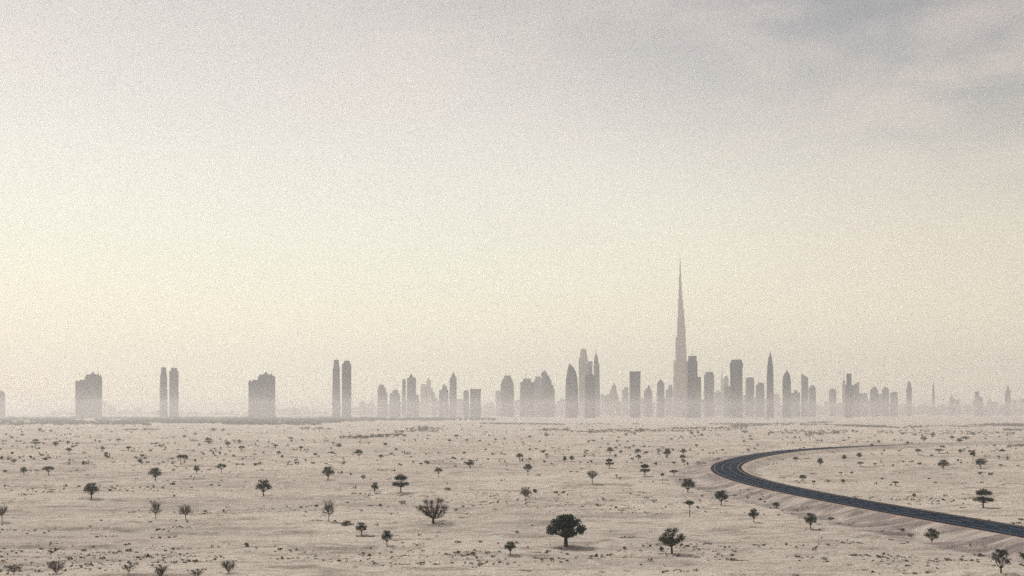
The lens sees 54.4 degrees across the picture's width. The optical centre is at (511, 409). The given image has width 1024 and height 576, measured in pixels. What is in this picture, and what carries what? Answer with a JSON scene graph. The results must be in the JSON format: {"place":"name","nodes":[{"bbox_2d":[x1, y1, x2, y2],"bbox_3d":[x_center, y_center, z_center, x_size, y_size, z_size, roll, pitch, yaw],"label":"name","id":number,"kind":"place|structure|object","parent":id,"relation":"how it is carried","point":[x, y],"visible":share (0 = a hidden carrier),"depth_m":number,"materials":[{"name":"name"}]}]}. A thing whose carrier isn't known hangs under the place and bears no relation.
{"place":"outdoors","nodes":[
{"label":"outdoors","id":0,"kind":"place"},
{"bbox_2d":[0,412,1023,575],"bbox_3d":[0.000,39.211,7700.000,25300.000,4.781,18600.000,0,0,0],"label":"ground","id":1,"kind":"structure","parent":0,"point":[265,529],"depth_m":443.84,"materials":[{"name":"sand"}]},
{"bbox_2d":[0,387,4,416],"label":"office tower","id":2,"kind":"structure","parent":1,"relation":"on","point":[2,403],"depth_m":4638.14,"materials":[{"name":"grey metal"}]},
{"bbox_2d":[45,561,63,572],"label":"bare tree","id":3,"kind":"object","parent":1,"relation":"on","point":[54,566],"visible":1,"depth_m":244.06,"materials":[{"name":"brown plant"}]},
{"bbox_2d":[75,371,101,417],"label":"block tower","id":4,"kind":"structure","parent":1,"relation":"on","point":[88,396],"depth_m":4624.95,"materials":[{"name":"grey glass"}]},
{"bbox_2d":[83,482,99,498],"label":"acacia tree","id":5,"kind":"object","parent":1,"relation":"on","point":[87,487],"visible":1,"depth_m":434.60,"materials":[{"name":"green plant"}]},
{"bbox_2d":[148,467,162,480],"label":"acacia tree","id":6,"kind":"object","parent":1,"relation":"on","point":[154,471],"visible":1,"depth_m":539.17,"materials":[{"name":"green plant"}]},
{"bbox_2d":[150,500,161,518],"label":"bare tree","id":7,"kind":"object","parent":1,"relation":"on","point":[157,509],"visible":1,"depth_m":358.26,"materials":[{"name":"brown plant"}]},
{"bbox_2d":[154,565,168,575],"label":"bare tree","id":8,"kind":"object","parent":1,"relation":"on","point":[161,571],"visible":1,"depth_m":235.84,"materials":[{"name":"brown plant"}]},
{"bbox_2d":[159,367,167,416],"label":"office tower","id":9,"kind":"structure","parent":1,"relation":"on","point":[163,407],"depth_m":4638.74,"materials":[{"name":"grey metal"}]},
{"bbox_2d":[169,368,178,416],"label":"office tower","id":10,"kind":"structure","parent":1,"relation":"on","point":[173,392],"depth_m":4634.82,"materials":[{"name":"grey metal"}]},
{"bbox_2d":[178,504,193,519],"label":"bare tree","id":11,"kind":"object","parent":1,"relation":"on","point":[187,509],"visible":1,"depth_m":356.89,"materials":[{"name":"brown plant"}]},
{"bbox_2d":[220,559,237,572],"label":"bare tree","id":12,"kind":"object","parent":1,"relation":"on","point":[227,567],"visible":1,"depth_m":237.67,"materials":[{"name":"brown plant"}]},
{"bbox_2d":[0,416,495,424],"bbox_3d":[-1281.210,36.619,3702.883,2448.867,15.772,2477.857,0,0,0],"label":"distant wood","id":13,"kind":"object","parent":1,"relation":"on","point":[143,420],"visible":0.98,"depth_m":3286.01,"materials":[{"name":"grey plant"}]},
{"bbox_2d":[248,370,274,417],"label":"block tower","id":14,"kind":"structure","parent":1,"relation":"on","point":[261,396],"depth_m":4623.24,"materials":[{"name":"grey glass"}]},
{"bbox_2d":[256,479,271,495],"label":"acacia tree","id":15,"kind":"object","parent":1,"relation":"on","point":[263,486],"visible":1,"depth_m":462.43,"materials":[{"name":"green plant"}]},
{"bbox_2d":[321,499,335,520],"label":"bare tree","id":16,"kind":"object","parent":1,"relation":"on","point":[326,507],"visible":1,"depth_m":345.09,"materials":[{"name":"brown plant"}]},
{"bbox_2d":[322,466,334,479],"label":"acacia tree","id":17,"kind":"object","parent":1,"relation":"on","point":[326,470],"visible":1,"depth_m":560.56,"materials":[{"name":"green plant"}]},
{"bbox_2d":[332,358,339,417],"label":"office tower","id":18,"kind":"structure","parent":1,"relation":"on","point":[336,393],"depth_m":4636.73,"materials":[{"name":"grey metal"}]},
{"bbox_2d":[342,361,350,416],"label":"office tower","id":19,"kind":"structure","parent":1,"relation":"on","point":[346,388],"depth_m":4632.45,"materials":[{"name":"grey glass"}]},
{"bbox_2d":[355,522,367,534],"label":"acacia tree","id":20,"kind":"object","parent":1,"relation":"on","point":[357,527],"visible":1,"depth_m":314.34,"materials":[{"name":"green plant"}]},
{"bbox_2d":[359,401,365,414],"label":"office tower","id":21,"kind":"structure","parent":1,"relation":"on","point":[362,407],"depth_m":6583.07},
{"bbox_2d":[367,400,373,414],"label":"office tower","id":22,"kind":"structure","parent":1,"relation":"on","point":[370,408],"depth_m":6584.37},
{"bbox_2d":[377,384,387,416],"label":"office tower","id":23,"kind":"structure","parent":1,"relation":"on","point":[382,406],"depth_m":5281.54,"materials":[{"name":"grey"}]},
{"bbox_2d":[381,530,392,545],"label":"acacia tree","id":24,"kind":"object","parent":1,"relation":"on","point":[387,535],"visible":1,"depth_m":285.34,"materials":[{"name":"green plant"}]},
{"bbox_2d":[389,389,400,416],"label":"office tower","id":25,"kind":"structure","parent":1,"relation":"on","point":[394,408],"depth_m":5280.23,"materials":[{"name":"grey"}]},
{"bbox_2d":[392,474,408,492],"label":"acacia tree","id":26,"kind":"object","parent":1,"relation":"on","point":[400,477],"visible":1,"depth_m":463.60,"materials":[{"name":"green plant"}]},
{"bbox_2d":[402,379,405,416],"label":"office tower","id":27,"kind":"structure","parent":1,"relation":"on","point":[403,397],"depth_m":5292.83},
{"bbox_2d":[407,373,415,416],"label":"office tower","id":28,"kind":"structure","parent":1,"relation":"on","point":[411,395],"depth_m":5281.13,"materials":[{"name":"grey"}]},
{"bbox_2d":[416,395,418,416],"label":"annex block","id":29,"kind":"structure","parent":1,"relation":"on","point":[417,405],"depth_m":5383.41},
{"bbox_2d":[420,384,425,414],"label":"office tower","id":30,"kind":"structure","parent":1,"relation":"on","point":[423,400],"depth_m":6584.86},
{"bbox_2d":[426,379,430,414],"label":"office tower","id":31,"kind":"structure","parent":1,"relation":"on","point":[428,384],"depth_m":6588.67,"materials":[{"name":"grey metal"}]},
{"bbox_2d":[417,497,448,523],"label":"acacia tree","id":32,"kind":"object","parent":1,"relation":"on","point":[433,510],"visible":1,"depth_m":341.14,"materials":[{"name":"green plant"}]},
{"bbox_2d":[430,388,437,415],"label":"office tower","id":33,"kind":"structure","parent":1,"relation":"on","point":[433,407],"depth_m":6285.09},
{"bbox_2d":[439,384,448,416],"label":"office tower","id":34,"kind":"structure","parent":1,"relation":"on","point":[443,404],"depth_m":5281.60,"materials":[{"name":"grey"}]},
{"bbox_2d":[450,372,456,416],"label":"office tower","id":35,"kind":"structure","parent":1,"relation":"on","point":[453,395],"depth_m":5287.49,"materials":[{"name":"grey"}]},
{"bbox_2d":[456,399,462,414],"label":"block","id":36,"kind":"structure","parent":1,"relation":"on","point":[459,404],"depth_m":6583.02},
{"bbox_2d":[463,390,468,417],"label":"office tower","id":37,"kind":"structure","parent":1,"relation":"on","point":[465,403],"depth_m":4639.56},
{"bbox_2d":[470,389,480,417],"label":"office tower","id":38,"kind":"structure","parent":1,"relation":"on","point":[475,403],"depth_m":4630.64,"materials":[{"name":"grey glass"}]},
{"bbox_2d":[483,402,493,414],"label":"block","id":39,"kind":"structure","parent":1,"relation":"on","point":[488,408],"depth_m":6574.39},
{"bbox_2d":[495,391,500,415],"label":"office tower","id":40,"kind":"structure","parent":1,"relation":"on","point":[497,401],"depth_m":6087.58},
{"bbox_2d":[500,372,513,416],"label":"office tower","id":41,"kind":"structure","parent":1,"relation":"on","point":[507,399],"depth_m":5271.09,"materials":[{"name":"grey metal"}]},
{"bbox_2d":[7,444,1009,575],"bbox_3d":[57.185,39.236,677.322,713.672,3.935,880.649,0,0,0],"label":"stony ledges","id":42,"kind":"object","parent":1,"relation":"on","point":[732,559],"visible":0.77,"depth_m":311.97,"materials":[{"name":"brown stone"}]},
{"bbox_2d":[504,541,515,553],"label":"acacia tree","id":43,"kind":"object","parent":1,"relation":"on","point":[508,546],"visible":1,"depth_m":263.68,"materials":[{"name":"green plant"}]},
{"bbox_2d":[0,426,1023,575],"bbox_3d":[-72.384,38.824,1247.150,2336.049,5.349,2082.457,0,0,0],"label":"dry tufts","id":44,"kind":"object","parent":1,"relation":"on","point":[369,554],"visible":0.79,"depth_m":283.19,"materials":[{"name":"brown plant"}]},
{"bbox_2d":[0,424,1023,465],"bbox_3d":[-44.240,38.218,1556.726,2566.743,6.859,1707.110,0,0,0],"label":"shrubs","id":45,"kind":"object","parent":1,"relation":"on","point":[522,459],"visible":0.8,"depth_m":959.00,"materials":[{"name":"green plant"}]},
{"bbox_2d":[515,400,519,413],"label":"block","id":46,"kind":"structure","parent":1,"relation":"on","point":[517,404],"depth_m":7934.12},
{"bbox_2d":[520,487,530,501],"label":"bare tree","id":47,"kind":"object","parent":1,"relation":"on","point":[524,492],"visible":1,"depth_m":433.33,"materials":[{"name":"plant"}]},
{"bbox_2d":[520,379,533,416],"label":"office tower","id":48,"kind":"structure","parent":1,"relation":"on","point":[526,397],"depth_m":5271.14,"materials":[{"name":"grey metal"}]},
{"bbox_2d":[534,376,540,416],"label":"office tower","id":49,"kind":"structure","parent":1,"relation":"on","point":[537,386],"depth_m":5484.80,"materials":[{"name":"grey"}]},
{"bbox_2d":[540,371,551,416],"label":"office tower","id":50,"kind":"structure","parent":1,"relation":"on","point":[546,398],"depth_m":5079.36,"materials":[{"name":"grey metal"}]},
{"bbox_2d":[552,385,554,416],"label":"office tower","id":51,"kind":"structure","parent":1,"relation":"on","point":[553,402],"depth_m":5392.43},
{"bbox_2d":[557,399,564,414],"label":"block","id":52,"kind":"structure","parent":1,"relation":"on","point":[561,407],"depth_m":6581.20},
{"bbox_2d":[546,513,586,546],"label":"acacia tree","id":53,"kind":"object","parent":1,"relation":"on","point":[565,524],"visible":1,"depth_m":285.22,"materials":[{"name":"green plant"}]},
{"bbox_2d":[565,364,577,417],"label":"office tower","id":54,"kind":"structure","parent":1,"relation":"on","point":[571,399],"depth_m":4629.89,"materials":[{"name":"grey glass"}]},
{"bbox_2d":[124,421,1023,438],"bbox_3d":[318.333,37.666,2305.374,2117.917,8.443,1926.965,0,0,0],"label":"scrub line","id":55,"kind":"object","parent":1,"relation":"on","point":[759,424],"visible":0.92,"depth_m":1954.25,"materials":[{"name":"grey plant"}]},
{"bbox_2d":[579,348,587,415],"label":"office tower","id":56,"kind":"structure","parent":1,"relation":"on","point":[583,358],"depth_m":6079.10,"materials":[{"name":"grey metal"}]},
{"bbox_2d":[587,361,591,374],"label":"office tower","id":57,"kind":"structure","parent":1,"relation":"on","point":[589,367],"depth_m":5490.28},
{"bbox_2d":[585,375,594,417],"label":"office tower","id":58,"kind":"structure","parent":1,"relation":"on","point":[589,396],"depth_m":4631.22,"materials":[{"name":"grey glass"}]},
{"bbox_2d":[587,470,597,483],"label":"acacia tree","id":59,"kind":"object","parent":1,"relation":"on","point":[592,474],"visible":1,"depth_m":516.93,"materials":[{"name":"green plant"}]},
{"bbox_2d":[593,353,599,416],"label":"office tower","id":60,"kind":"structure","parent":1,"relation":"on","point":[596,373],"depth_m":5288.45,"materials":[{"name":"grey metal"}]},
{"bbox_2d":[601,395,604,414],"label":"block","id":61,"kind":"structure","parent":1,"relation":"on","point":[602,404],"depth_m":6590.08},
{"bbox_2d":[607,383,618,415],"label":"office tower","id":62,"kind":"structure","parent":1,"relation":"on","point":[613,403],"depth_m":6375.49,"materials":[{"name":"grey"}]},
{"bbox_2d":[621,387,628,415],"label":"office tower","id":63,"kind":"structure","parent":1,"relation":"on","point":[625,403],"depth_m":6184.89,"materials":[{"name":"grey"}]},
{"bbox_2d":[629,371,640,417],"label":"office tower","id":64,"kind":"structure","parent":1,"relation":"on","point":[634,394],"depth_m":4629.71,"materials":[{"name":"grey glass"}]},
{"bbox_2d":[640,398,643,413],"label":"block","id":65,"kind":"structure","parent":1,"relation":"on","point":[641,405],"depth_m":7703.59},
{"bbox_2d":[640,463,650,475],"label":"acacia tree","id":66,"kind":"object","parent":1,"relation":"on","point":[645,466],"visible":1,"depth_m":585.96,"materials":[{"name":"green plant"}]},
{"bbox_2d":[644,385,651,416],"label":"office tower","id":67,"kind":"structure","parent":1,"relation":"on","point":[647,402],"depth_m":5283.65,"materials":[{"name":"grey"}]},
{"bbox_2d":[657,377,664,416],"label":"office tower","id":68,"kind":"structure","parent":1,"relation":"on","point":[660,398],"depth_m":4985.63,"materials":[{"name":"grey metal"}]},
{"bbox_2d":[666,385,672,415],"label":"office tower","id":69,"kind":"structure","parent":1,"relation":"on","point":[669,393],"depth_m":5784.30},
{"bbox_2d":[658,527,685,553],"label":"acacia tree","id":70,"kind":"object","parent":1,"relation":"on","point":[669,540],"visible":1,"depth_m":278.08,"materials":[{"name":"green plant"}]},
{"bbox_2d":[671,264,686,416],"bbox_3d":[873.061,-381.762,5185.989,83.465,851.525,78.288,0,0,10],"label":"skyscraper","id":71,"kind":"structure","parent":1,"relation":"on","point":[679,400],"depth_m":5156.41,"materials":[{"name":"grey metal"}]},
{"bbox_2d":[681,478,694,492],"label":"acacia tree","id":72,"kind":"object","parent":1,"relation":"on","point":[689,482],"visible":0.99,"depth_m":475.95,"materials":[{"name":"green plant"}]},
{"bbox_2d":[686,356,697,417],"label":"office tower","id":73,"kind":"structure","parent":1,"relation":"on","point":[692,390],"depth_m":4630.56,"materials":[{"name":"grey glass"}]},
{"bbox_2d":[697,377,700,417],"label":"annex block","id":74,"kind":"structure","parent":1,"relation":"on","point":[699,397],"depth_m":4719.86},
{"bbox_2d":[704,372,713,416],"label":"office tower","id":75,"kind":"structure","parent":1,"relation":"on","point":[708,394],"depth_m":5282.63,"materials":[{"name":"grey metal"}]},
{"bbox_2d":[714,391,720,414],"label":"block","id":76,"kind":"structure","parent":1,"relation":"on","point":[717,409],"depth_m":6589.39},
{"bbox_2d":[714,489,728,504],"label":"acacia tree","id":77,"kind":"object","parent":1,"relation":"on","point":[722,496],"visible":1,"depth_m":413.70,"materials":[{"name":"green plant"}]},
{"bbox_2d":[721,373,723,399],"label":"office tower","id":78,"kind":"structure","parent":1,"relation":"on","point":[722,388],"depth_m":7293.44,"materials":[{"name":"grey metal"}]},
{"bbox_2d":[724,386,729,416],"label":"block","id":79,"kind":"structure","parent":1,"relation":"on","point":[726,401],"depth_m":5287.91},
{"bbox_2d":[730,360,742,417],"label":"office tower","id":80,"kind":"structure","parent":1,"relation":"on","point":[736,391],"depth_m":4627.96,"materials":[{"name":"grey glass"}]},
{"bbox_2d":[745,377,753,416],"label":"office tower","id":81,"kind":"structure","parent":1,"relation":"on","point":[749,410],"depth_m":5283.99,"materials":[{"name":"grey"}]},
{"bbox_2d":[748,508,758,521],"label":"acacia tree","id":82,"kind":"object","parent":1,"relation":"on","point":[753,515],"visible":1,"depth_m":343.31,"materials":[{"name":"green plant"}]},
{"bbox_2d":[756,383,763,416],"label":"office tower","id":83,"kind":"structure","parent":1,"relation":"on","point":[759,399],"depth_m":5282.56,"materials":[{"name":"grey"}]},
{"bbox_2d":[766,352,773,417],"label":"office tower","id":84,"kind":"structure","parent":1,"relation":"on","point":[770,399],"depth_m":4638.20,"materials":[{"name":"grey glass"}]},
{"bbox_2d":[774,394,778,414],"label":"block","id":85,"kind":"structure","parent":1,"relation":"on","point":[776,404],"depth_m":6587.82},
{"bbox_2d":[782,370,790,417],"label":"office tower","id":86,"kind":"structure","parent":1,"relation":"on","point":[786,397],"depth_m":4636.25,"materials":[{"name":"grey glass"}]},
{"bbox_2d":[791,390,799,416],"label":"office tower","id":87,"kind":"structure","parent":1,"relation":"on","point":[795,403],"depth_m":5286.11,"materials":[{"name":"grey"}]},
{"bbox_2d":[801,374,807,416],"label":"office tower","id":88,"kind":"structure","parent":1,"relation":"on","point":[804,395],"depth_m":5286.27,"materials":[{"name":"grey metal"}]},
{"bbox_2d":[804,512,816,528],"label":"acacia tree","id":89,"kind":"object","parent":1,"relation":"on","point":[812,519],"visible":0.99,"depth_m":330.06,"materials":[{"name":"green plant"}]},
{"bbox_2d":[809,385,815,416],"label":"office tower","id":90,"kind":"structure","parent":1,"relation":"on","point":[812,400],"depth_m":5386.23,"materials":[{"name":"grey"}]},
{"bbox_2d":[824,401,828,414],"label":"block","id":91,"kind":"structure","parent":1,"relation":"on","point":[826,407],"depth_m":7278.75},
{"bbox_2d":[829,389,835,415],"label":"office tower","id":92,"kind":"structure","parent":1,"relation":"on","point":[832,402],"depth_m":5984.48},
{"bbox_2d":[836,403,841,414],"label":"block","id":93,"kind":"structure","parent":1,"relation":"on","point":[838,408],"depth_m":6585.13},
{"bbox_2d":[842,373,844,415],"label":"office tower","id":94,"kind":"structure","parent":1,"relation":"on","point":[843,399],"depth_m":5691.94,"materials":[{"name":"grey metal"}]},
{"bbox_2d":[845,374,852,417],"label":"office tower","id":95,"kind":"structure","parent":1,"relation":"on","point":[848,399],"depth_m":4638.07,"materials":[{"name":"grey glass"}]},
{"bbox_2d":[852,382,858,416],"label":"office tower","id":96,"kind":"structure","parent":1,"relation":"on","point":[855,402],"depth_m":5284.79,"materials":[{"name":"grey"}]},
{"bbox_2d":[859,393,866,415],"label":"office tower","id":97,"kind":"structure","parent":1,"relation":"on","point":[862,404],"depth_m":5686.64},
{"bbox_2d":[870,383,878,415],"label":"office tower","id":98,"kind":"structure","parent":1,"relation":"on","point":[873,401],"depth_m":5583.66,"materials":[{"name":"grey metal"}]},
{"bbox_2d":[878,394,881,415],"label":"block","id":99,"kind":"structure","parent":1,"relation":"on","point":[880,404],"depth_m":5789.06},
{"bbox_2d":[882,387,888,415],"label":"office tower","id":100,"kind":"structure","parent":1,"relation":"on","point":[885,401],"depth_m":5586.59,"materials":[{"name":"grey"}]},
{"bbox_2d":[890,392,897,416],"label":"office tower","id":101,"kind":"structure","parent":1,"relation":"on","point":[893,404],"depth_m":5288.85,"materials":[{"name":"grey"}]},
{"bbox_2d":[906,381,911,415],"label":"office tower","id":102,"kind":"structure","parent":1,"relation":"on","point":[909,400],"depth_m":5888.45,"materials":[{"name":"grey"}]},
{"bbox_2d":[919,405,925,414],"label":"block","id":103,"kind":"structure","parent":1,"relation":"on","point":[921,409],"depth_m":7253.74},
{"bbox_2d":[924,528,939,542],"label":"acacia tree","id":104,"kind":"object","parent":1,"relation":"on","point":[931,533],"visible":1,"depth_m":300.17,"materials":[{"name":"green plant"}]},
{"bbox_2d":[932,381,934,414],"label":"office tower","id":105,"kind":"structure","parent":1,"relation":"on","point":[933,402],"depth_m":6592.70,"materials":[{"name":"grey metal"}]},
{"bbox_2d":[949,395,954,415],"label":"office tower","id":106,"kind":"structure","parent":1,"relation":"on","point":[951,406],"depth_m":6188.99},
{"bbox_2d":[974,391,978,415],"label":"office tower","id":107,"kind":"structure","parent":1,"relation":"on","point":[976,403],"depth_m":5891.60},
{"bbox_2d":[979,398,982,415],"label":"office tower","id":108,"kind":"structure","parent":1,"relation":"on","point":[980,406],"depth_m":5894.70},
{"bbox_2d":[972,488,994,507],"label":"acacia tree","id":109,"kind":"object","parent":1,"relation":"on","point":[983,499],"visible":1,"depth_m":394.09,"materials":[{"name":"green plant"}]},
{"bbox_2d":[986,398,994,414],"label":"office tower","id":110,"kind":"structure","parent":1,"relation":"on","point":[990,408],"depth_m":6586.58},
{"bbox_2d":[991,548,1010,572],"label":"acacia tree","id":111,"kind":"object","parent":1,"relation":"on","point":[1001,554],"visible":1,"depth_m":235.23,"materials":[{"name":"green plant"}]},
{"bbox_2d":[1005,385,1010,415],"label":"office tower","id":112,"kind":"structure","parent":1,"relation":"on","point":[1007,403],"depth_m":5892.73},
{"bbox_2d":[1020,399,1023,414],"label":"block","id":113,"kind":"structure","parent":1,"relation":"on","point":[1021,406],"depth_m":6593.18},
{"bbox_2d":[0,0,1023,411],"label":"sky","id":114,"kind":"structure","parent":0,"point":[225,194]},
{"bbox_2d":[711,440,1023,537],"bbox_3d":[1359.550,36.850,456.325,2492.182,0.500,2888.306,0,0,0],"label":"road","id":115,"kind":"structure","parent":0,"point":[728,470],"depth_m":413.28,"materials":[{"name":"asphalt"}]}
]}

